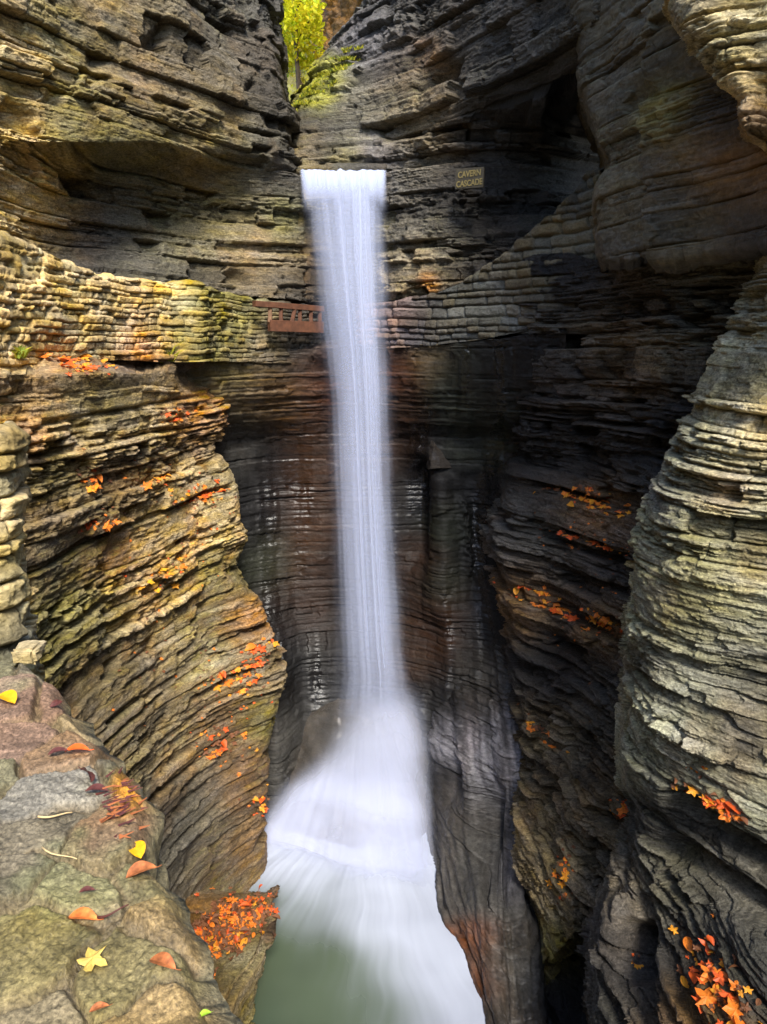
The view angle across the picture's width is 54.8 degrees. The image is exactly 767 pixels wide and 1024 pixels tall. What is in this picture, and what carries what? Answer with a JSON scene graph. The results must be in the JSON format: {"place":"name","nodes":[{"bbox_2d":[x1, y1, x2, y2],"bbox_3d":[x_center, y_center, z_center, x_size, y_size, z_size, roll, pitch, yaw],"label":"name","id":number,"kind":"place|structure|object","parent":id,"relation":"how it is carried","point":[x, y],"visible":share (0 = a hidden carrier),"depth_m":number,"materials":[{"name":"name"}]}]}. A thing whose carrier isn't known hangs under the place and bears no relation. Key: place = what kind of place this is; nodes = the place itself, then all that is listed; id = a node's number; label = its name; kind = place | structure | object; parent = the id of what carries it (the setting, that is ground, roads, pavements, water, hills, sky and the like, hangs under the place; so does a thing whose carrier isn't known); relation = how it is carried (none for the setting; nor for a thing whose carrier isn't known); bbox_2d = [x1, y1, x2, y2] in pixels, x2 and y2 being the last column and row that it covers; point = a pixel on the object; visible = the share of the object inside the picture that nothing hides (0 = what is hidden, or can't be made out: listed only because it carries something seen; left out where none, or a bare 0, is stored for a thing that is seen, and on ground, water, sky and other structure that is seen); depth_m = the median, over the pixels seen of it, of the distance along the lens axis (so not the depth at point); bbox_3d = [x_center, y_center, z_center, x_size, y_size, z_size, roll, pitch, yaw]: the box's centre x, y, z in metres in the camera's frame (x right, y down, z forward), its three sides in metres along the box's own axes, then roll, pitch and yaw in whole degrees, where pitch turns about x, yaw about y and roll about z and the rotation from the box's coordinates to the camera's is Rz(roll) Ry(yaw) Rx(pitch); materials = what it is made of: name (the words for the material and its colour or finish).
{"place":"outdoors","nodes":[
{"label":"outdoors","id":0,"kind":"place"},
{"bbox_2d":[0,356,287,900],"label":"layered bluff","id":1,"kind":"structure","parent":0,"point":[92,607],"depth_m":10.96,"materials":[{"name":"brown stone"}]},
{"bbox_2d":[40,352,52,357],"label":"fallen leaf","id":2,"kind":"object","parent":1,"relation":"on","point":[47,354],"visible":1,"depth_m":8.82,"materials":[{"name":"orange plant"}]},
{"bbox_2d":[60,361,73,365],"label":"fallen leaf","id":3,"kind":"object","parent":1,"relation":"on","point":[69,363],"visible":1,"depth_m":8.77,"materials":[{"name":"orange plant"}]},
{"bbox_2d":[65,363,77,368],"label":"fallen leaf","id":4,"kind":"object","parent":1,"relation":"on","point":[72,366],"visible":0.78,"depth_m":8.85,"materials":[{"name":"orange plant"}]},
{"bbox_2d":[86,485,95,492],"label":"fallen leaf","id":5,"kind":"object","parent":1,"relation":"on","point":[90,489],"visible":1,"depth_m":8.93,"materials":[{"name":"yellow plant"}]},
{"bbox_2d":[87,365,100,368],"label":"fallen leaf","id":6,"kind":"object","parent":1,"relation":"on","point":[94,366],"visible":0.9,"depth_m":9.02,"materials":[{"name":"orange plant"}]},
{"bbox_2d":[96,474,102,481],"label":"fallen leaf","id":7,"kind":"object","parent":1,"relation":"on","point":[99,477],"visible":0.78,"depth_m":9.24,"materials":[{"name":"orange plant"}]},
{"bbox_2d":[103,520,112,531],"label":"fallen leaf","id":8,"kind":"object","parent":1,"relation":"on","point":[108,526],"visible":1,"depth_m":9.27,"materials":[{"name":"orange plant"}]},
{"bbox_2d":[140,482,151,489],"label":"fallen leaf","id":9,"kind":"object","parent":1,"relation":"on","point":[147,486],"visible":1,"depth_m":10.28,"materials":[{"name":"orange plant"}]},
{"bbox_2d":[0,231,322,371],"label":"drystone wall","id":10,"kind":"structure","parent":1,"relation":"on","point":[49,303],"depth_m":10.30,"materials":[{"name":"stone"}]},
{"bbox_2d":[10,345,32,358],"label":"plant","id":11,"kind":"object","parent":10,"relation":"on","point":[20,353],"visible":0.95,"depth_m":8.22,"materials":[{"name":"green plant"}]},
{"bbox_2d":[159,341,186,363],"bbox_3d":[-3.400,-2.453,11.344,0.777,0.351,0.742,0,13,0],"label":"plant","id":12,"kind":"object","parent":10,"relation":"on","point":[172,350],"visible":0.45,"depth_m":11.33,"materials":[{"name":"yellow plant"}]},
{"bbox_2d":[252,300,323,332],"bbox_3d":[-1.700,-3.530,13.411,1.435,0.533,0.133,-10,16,-37],"label":"wooden railing","id":13,"kind":"object","parent":10,"relation":"on","point":[293,325],"visible":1,"depth_m":13.42,"materials":[{"name":"red wood"}]},
{"bbox_2d":[171,582,178,588],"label":"fallen leaf","id":14,"kind":"object","parent":1,"relation":"on","point":[174,585],"visible":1,"depth_m":11.48,"materials":[{"name":"orange plant"}]},
{"bbox_2d":[213,684,221,691],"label":"fallen leaf","id":15,"kind":"object","parent":1,"relation":"on","point":[217,687],"visible":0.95,"depth_m":12.47,"materials":[{"name":"yellow plant"}]},
{"bbox_2d":[223,679,233,686],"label":"fallen leaf","id":16,"kind":"object","parent":1,"relation":"on","point":[227,683],"visible":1,"depth_m":12.61,"materials":[{"name":"orange plant"}]},
{"bbox_2d":[256,659,264,666],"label":"fallen leaf","id":17,"kind":"object","parent":1,"relation":"on","point":[260,662],"visible":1,"depth_m":13.00,"materials":[{"name":"orange plant"}]},
{"bbox_2d":[0,0,326,312],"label":"cliff","id":18,"kind":"structure","parent":0,"point":[149,139],"depth_m":11.63,"materials":[{"name":"grey stone"}]},
{"bbox_2d":[287,1,314,99],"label":"hillside","id":19,"kind":"structure","parent":0,"point":[291,81],"depth_m":26.57,"materials":[{"name":"plant"}]},
{"bbox_2d":[298,0,362,87],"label":"leafy slope","id":20,"kind":"structure","parent":0,"point":[337,15],"depth_m":18.67,"materials":[{"name":"plant"}]},
{"bbox_2d":[279,0,327,91],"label":"tree","id":21,"kind":"object","parent":20,"relation":"on","point":[308,28],"visible":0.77,"depth_m":17.25,"materials":[{"name":"yellow plant"}]},
{"bbox_2d":[252,158,428,323],"bbox_3d":[-0.440,-5.379,15.877,8.342,5.045,4.813,0,13,0],"label":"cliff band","id":22,"kind":"object","parent":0,"point":[338,221],"visible":0.23,"depth_m":14.04,"materials":[{"name":"white liquid"}]},
{"bbox_2d":[265,168,419,872],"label":"waterfall","id":23,"kind":"structure","parent":0,"point":[364,778],"depth_m":14.12,"materials":[{"name":"white liquid"}]},
{"bbox_2d":[282,695,427,847],"bbox_3d":[-0.781,5.244,14.678,3.668,2.523,4.379,0,13,0],"label":"cascade rock","id":24,"kind":"object","parent":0,"point":[333,730],"visible":0.37,"depth_m":14.77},
{"bbox_2d":[249,826,485,1023],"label":"pool water","id":25,"kind":"structure","parent":0,"point":[356,943],"depth_m":11.53,"materials":[{"name":"white liquid"}]},
{"bbox_2d":[181,320,566,825],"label":"plunge wall","id":26,"kind":"structure","parent":0,"point":[347,499],"depth_m":15.02,"materials":[{"name":"stone"}]},
{"bbox_2d":[426,440,450,468],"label":"rock spur","id":27,"kind":"structure","parent":26,"relation":"attached to","point":[436,459],"depth_m":14.64,"materials":[{"name":"grey stone"}]},
{"bbox_2d":[355,168,604,347],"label":"stair wall","id":28,"kind":"structure","parent":26,"relation":"on","point":[485,301],"depth_m":12.79,"materials":[{"name":"stone"}]},
{"bbox_2d":[289,0,601,299],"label":"cliff overhang","id":29,"kind":"object","parent":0,"point":[423,100],"visible":0.59,"depth_m":13.09,"materials":[{"name":"grey stone"}]},
{"bbox_2d":[291,44,364,111],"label":"grass","id":30,"kind":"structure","parent":29,"relation":"on","point":[332,70],"depth_m":14.40,"materials":[{"name":"green plant"}]},
{"bbox_2d":[455,167,484,189],"bbox_3d":[1.444,-5.584,12.381,0.505,0.332,0.060,6,14,26],"label":"sign","id":31,"kind":"object","parent":29,"relation":"attached to","point":[470,178],"visible":1,"depth_m":12.36,"materials":[{"name":"brown paint"}]},
{"bbox_2d":[425,644,559,1023],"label":"rock buttress","id":32,"kind":"object","parent":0,"point":[486,911],"visible":0.59,"depth_m":12.97,"materials":[{"name":"grey stone"}]},
{"bbox_2d":[478,238,755,1023],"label":"rock wall","id":33,"kind":"structure","parent":0,"point":[621,375],"depth_m":11.24,"materials":[{"name":"black stone"}]},
{"bbox_2d":[551,608,562,614],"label":"fallen leaf","id":34,"kind":"object","parent":33,"relation":"on","point":[559,609],"visible":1,"depth_m":12.03,"materials":[{"name":"orange plant"}]},
{"bbox_2d":[557,881,565,887],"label":"fallen leaf","id":35,"kind":"object","parent":33,"relation":"on","point":[562,884],"visible":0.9,"depth_m":10.53,"materials":[{"name":"orange plant"}]},
{"bbox_2d":[560,872,567,881],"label":"fallen leaf","id":36,"kind":"object","parent":33,"relation":"on","point":[564,877],"visible":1,"depth_m":10.39,"materials":[{"name":"orange plant"}]},
{"bbox_2d":[567,501,573,506],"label":"fallen leaf","id":37,"kind":"object","parent":33,"relation":"on","point":[571,503],"visible":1,"depth_m":11.51,"materials":[{"name":"orange plant"}]},
{"bbox_2d":[567,615,579,621],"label":"fallen leaf","id":38,"kind":"object","parent":33,"relation":"on","point":[574,617],"visible":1,"depth_m":11.79,"materials":[{"name":"red plant"}]},
{"bbox_2d":[600,616,610,624],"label":"fallen leaf","id":39,"kind":"object","parent":33,"relation":"on","point":[605,620],"visible":1,"depth_m":10.96,"materials":[{"name":"orange plant"}]},
{"bbox_2d":[616,806,628,814],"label":"fallen leaf","id":40,"kind":"object","parent":33,"relation":"on","point":[622,809],"visible":0.98,"depth_m":10.21,"materials":[{"name":"orange plant"}]},
{"bbox_2d":[565,0,766,274],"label":"cliff mass","id":41,"kind":"object","parent":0,"point":[680,186],"visible":0.78,"depth_m":8.28,"materials":[{"name":"grey stone"}]},
{"bbox_2d":[574,255,766,1023],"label":"rock bluff","id":42,"kind":"structure","parent":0,"point":[692,676],"depth_m":7.32,"materials":[{"name":"grey stone"}]},
{"bbox_2d":[52,351,762,1023],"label":"leaf litter","id":43,"kind":"object","parent":42,"relation":"on","point":[710,963],"visible":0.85,"depth_m":10.33,"materials":[{"name":"orange plant"}]},
{"bbox_2d":[246,643,255,650],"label":"fallen leaf","id":44,"kind":"object","parent":43,"relation":"on","point":[250,646],"visible":1,"depth_m":12.91,"materials":[{"name":"orange plant"}]},
{"bbox_2d":[513,587,518,594],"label":"fallen leaf","id":45,"kind":"object","parent":43,"relation":"on","point":[515,590],"visible":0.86,"depth_m":12.83,"materials":[{"name":"orange plant"}]},
{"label":"fallen leaf","id":46,"kind":"object","parent":43,"relation":"on","visible":0},
{"bbox_2d":[692,987,702,1013],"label":"fallen leaf","id":47,"kind":"object","parent":46,"relation":"on","point":[697,998],"visible":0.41,"depth_m":6.60,"materials":[{"name":"plant"}]},
{"bbox_2d":[683,936,692,952],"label":"fallen leaf","id":48,"kind":"object","parent":42,"relation":"on","point":[687,942],"visible":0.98,"depth_m":7.27,"materials":[{"name":"orange plant"}]},
{"bbox_2d":[686,785,698,796],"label":"fallen leaf","id":49,"kind":"object","parent":42,"relation":"on","point":[692,791],"visible":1,"depth_m":7.27,"materials":[{"name":"plant"}]},
{"bbox_2d":[689,972,698,983],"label":"fallen leaf","id":50,"kind":"object","parent":42,"relation":"on","point":[693,977],"visible":0.97,"depth_m":6.90,"materials":[{"name":"plant"}]},
{"bbox_2d":[698,938,710,954],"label":"fallen leaf","id":51,"kind":"object","parent":42,"relation":"on","point":[704,943],"visible":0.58,"depth_m":7.01,"materials":[{"name":"plant"}]},
{"bbox_2d":[695,987,717,1012],"bbox_3d":[2.865,4.309,6.534,0.251,0.040,0.233,-12,23,2],"label":"fallen leaf","id":52,"kind":"object","parent":42,"relation":"on","point":[706,996],"visible":1,"depth_m":6.53,"materials":[{"name":"orange plant"}]},
{"bbox_2d":[710,985,720,996],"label":"fallen leaf","id":53,"kind":"object","parent":52,"relation":"on","point":[713,990],"visible":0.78,"depth_m":6.57,"materials":[{"name":"orange plant"}]},
{"bbox_2d":[700,964,712,981],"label":"fallen leaf","id":54,"kind":"object","parent":42,"relation":"on","point":[706,972],"visible":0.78,"depth_m":6.73,"materials":[{"name":"orange plant"}]},
{"bbox_2d":[712,969,728,985],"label":"fallen leaf","id":55,"kind":"object","parent":42,"relation":"on","point":[720,978],"visible":0.98,"depth_m":6.60,"materials":[{"name":"plant"}]},
{"bbox_2d":[716,799,729,814],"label":"fallen leaf","id":56,"kind":"object","parent":42,"relation":"on","point":[720,806],"visible":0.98,"depth_m":6.91,"materials":[{"name":"orange plant"}]},
{"bbox_2d":[718,988,734,999],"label":"fallen leaf","id":57,"kind":"object","parent":42,"relation":"on","point":[723,993],"visible":1,"depth_m":6.42,"materials":[{"name":"plant"}]},
{"bbox_2d":[718,810,735,821],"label":"fallen leaf","id":58,"kind":"object","parent":42,"relation":"on","point":[723,817],"visible":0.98,"depth_m":6.86,"materials":[{"name":"orange plant"}]},
{"bbox_2d":[725,801,740,814],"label":"fallen leaf","id":59,"kind":"object","parent":42,"relation":"on","point":[730,805],"visible":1,"depth_m":6.85,"materials":[{"name":"orange plant"}]},
{"bbox_2d":[728,978,738,991],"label":"fallen leaf","id":60,"kind":"object","parent":42,"relation":"on","point":[733,987],"visible":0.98,"depth_m":6.42,"materials":[{"name":"orange plant"}]},
{"bbox_2d":[734,1015,745,1023],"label":"fallen leaf","id":61,"kind":"object","parent":42,"relation":"on","point":[737,1020],"visible":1,"depth_m":6.19,"materials":[{"name":"orange plant"}]},
{"bbox_2d":[722,997,742,1022],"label":"fallen leaf","id":62,"kind":"object","parent":61,"relation":"on","point":[731,1008],"visible":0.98,"depth_m":6.27,"materials":[{"name":"orange plant"}]},
{"bbox_2d":[662,0,766,152],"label":"cliff ledges","id":63,"kind":"object","parent":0,"point":[725,42],"visible":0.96,"depth_m":6.03,"materials":[{"name":"beige stone"}]},
{"label":"fallen leaf","id":64,"kind":"object","parent":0,"visible":0},
{"bbox_2d":[220,739,226,747],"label":"fallen leaf","id":65,"kind":"object","parent":64,"relation":"on","point":[224,742],"visible":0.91,"depth_m":12.61,"materials":[{"name":"orange plant"}]},
{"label":"fallen leaf","id":66,"kind":"object","parent":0,"visible":0},
{"bbox_2d":[732,995,738,1003],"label":"fallen leaf","id":67,"kind":"object","parent":66,"relation":"on","point":[735,1001],"visible":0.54,"depth_m":6.38,"materials":[{"name":"orange plant"}]},
{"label":"path","id":68,"kind":"structure","parent":0,"visible":0},
{"bbox_2d":[0,421,44,679],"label":"wall pier","id":69,"kind":"structure","parent":68,"relation":"on","point":[18,620],"depth_m":3.02,"materials":[{"name":"stone"}]},
{"bbox_2d":[11,640,46,664],"bbox_3d":[-1.412,0.558,2.945,0.115,0.077,0.120,0,13,0],"label":"flat stone","id":70,"kind":"object","parent":69,"relation":"attached to","point":[29,651],"visible":1,"depth_m":2.90,"materials":[{"name":"beige stone"}]},
{"bbox_2d":[24,587,38,604],"bbox_3d":[-1.568,0.369,3.179,0.140,0.075,0.140,0,13,0],"label":"flat stone","id":71,"kind":"object","parent":69,"relation":"attached to","point":[32,598],"visible":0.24,"depth_m":3.19,"materials":[{"name":"beige stone"}]},
{"bbox_2d":[0,662,242,1023],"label":"parapet wall","id":72,"kind":"structure","parent":68,"relation":"on","point":[46,942],"depth_m":1.03,"materials":[{"name":"stone"}]},
{"bbox_2d":[0,690,16,703],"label":"fallen leaf","id":73,"kind":"object","parent":72,"relation":"on","point":[9,696],"visible":1,"depth_m":1.54,"materials":[{"name":"yellow plant"}]},
{"bbox_2d":[38,812,71,817],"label":"twig","id":74,"kind":"object","parent":72,"relation":"on","point":[39,816],"visible":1,"depth_m":1.18,"materials":[{"name":"wood"}]},
{"bbox_2d":[50,700,63,706],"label":"fallen leaf","id":75,"kind":"object","parent":72,"relation":"on","point":[55,703],"visible":1,"depth_m":1.54,"materials":[{"name":"red plant"}]},
{"bbox_2d":[48,747,69,754],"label":"fallen leaf","id":76,"kind":"object","parent":72,"relation":"on","point":[55,749],"visible":1,"depth_m":1.34,"materials":[{"name":"red plant"}]},
{"bbox_2d":[42,846,76,858],"bbox_3d":[-0.481,0.507,1.096,0.069,0.003,0.008,5,14,22],"label":"twig","id":77,"kind":"object","parent":72,"relation":"on","point":[44,849],"visible":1,"depth_m":1.09,"materials":[{"name":"wood"}]},
{"bbox_2d":[65,743,93,751],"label":"fallen leaf","id":78,"kind":"object","parent":72,"relation":"on","point":[78,746],"visible":1,"depth_m":1.35,"materials":[{"name":"orange plant"}]},
{"bbox_2d":[78,766,94,781],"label":"fallen leaf","id":79,"kind":"object","parent":72,"relation":"on","point":[92,776],"visible":1,"depth_m":1.28,"materials":[{"name":"red plant"}]},
{"bbox_2d":[69,907,103,919],"bbox_3d":[-0.400,0.542,0.991,0.050,0.010,0.022,1,13,6],"label":"fallen leaf","id":80,"kind":"object","parent":72,"relation":"on","point":[84,913],"visible":1,"depth_m":0.99,"materials":[{"name":"orange plant"}]},
{"bbox_2d":[79,886,97,892],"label":"fallen leaf","id":81,"kind":"object","parent":72,"relation":"on","point":[87,888],"visible":1,"depth_m":1.02,"materials":[{"name":"purple plant"}]},
{"bbox_2d":[77,946,106,970],"bbox_3d":[-0.357,0.546,0.908,0.036,0.009,0.041,-9,15,-33],"label":"fallen leaf","id":82,"kind":"object","parent":72,"relation":"on","point":[91,959],"visible":1,"depth_m":0.90,"materials":[{"name":"yellow plant"}]},
{"bbox_2d":[86,783,111,790],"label":"fallen leaf","id":83,"kind":"object","parent":72,"relation":"on","point":[97,786],"visible":1,"depth_m":1.24,"materials":[{"name":"red plant"}]},
{"bbox_2d":[89,1001,112,1011],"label":"fallen leaf","id":84,"kind":"object","parent":72,"relation":"on","point":[97,1005],"visible":1,"depth_m":0.84,"materials":[{"name":"orange plant"}]},
{"bbox_2d":[97,904,128,918],"bbox_3d":[-0.361,0.534,0.985,0.042,0.018,0.008,-1,13,-6],"label":"twig","id":85,"kind":"object","parent":72,"relation":"on","point":[105,916],"visible":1,"depth_m":0.98,"materials":[{"name":"brown wood"}]},
{"bbox_2d":[95,767,149,838],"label":"leaf scraps","id":86,"kind":"object","parent":72,"relation":"on","point":[114,812],"visible":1,"depth_m":1.20,"materials":[{"name":"orange plant"}]},
{"bbox_2d":[129,840,145,857],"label":"fallen leaf","id":87,"kind":"object","parent":72,"relation":"on","point":[138,850],"visible":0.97,"depth_m":1.12,"materials":[{"name":"yellow plant"}]},
{"bbox_2d":[126,860,161,877],"bbox_3d":[-0.349,0.520,1.079,0.052,0.012,0.027,-7,14,-28],"label":"fallen leaf","id":88,"kind":"object","parent":72,"relation":"on","point":[137,867],"visible":1,"depth_m":1.08,"materials":[{"name":"orange plant"}]},
{"bbox_2d":[149,952,180,969],"bbox_3d":[-0.266,0.547,0.898,0.046,0.010,0.020,5,14,22],"label":"fallen leaf","id":89,"kind":"object","parent":72,"relation":"on","point":[164,959],"visible":1,"depth_m":0.90,"materials":[{"name":"orange plant"}]},
{"bbox_2d":[200,1009,212,1016],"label":"fallen leaf","id":90,"kind":"object","parent":72,"relation":"on","point":[203,1012],"visible":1,"depth_m":0.86,"materials":[{"name":"yellow plant"}]},
{"label":"gorge floor","id":91,"kind":"structure","parent":0,"visible":0},
{"bbox_2d":[186,885,279,1023],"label":"shelf rock","id":92,"kind":"object","parent":91,"relation":"on","point":[238,976],"visible":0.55,"depth_m":10.39,"materials":[{"name":"stone"}]},
{"bbox_2d":[191,884,279,978],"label":"leaf litter","id":93,"kind":"object","parent":92,"relation":"on","point":[222,935],"visible":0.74,"depth_m":10.89,"materials":[{"name":"orange plant"}]}
]}

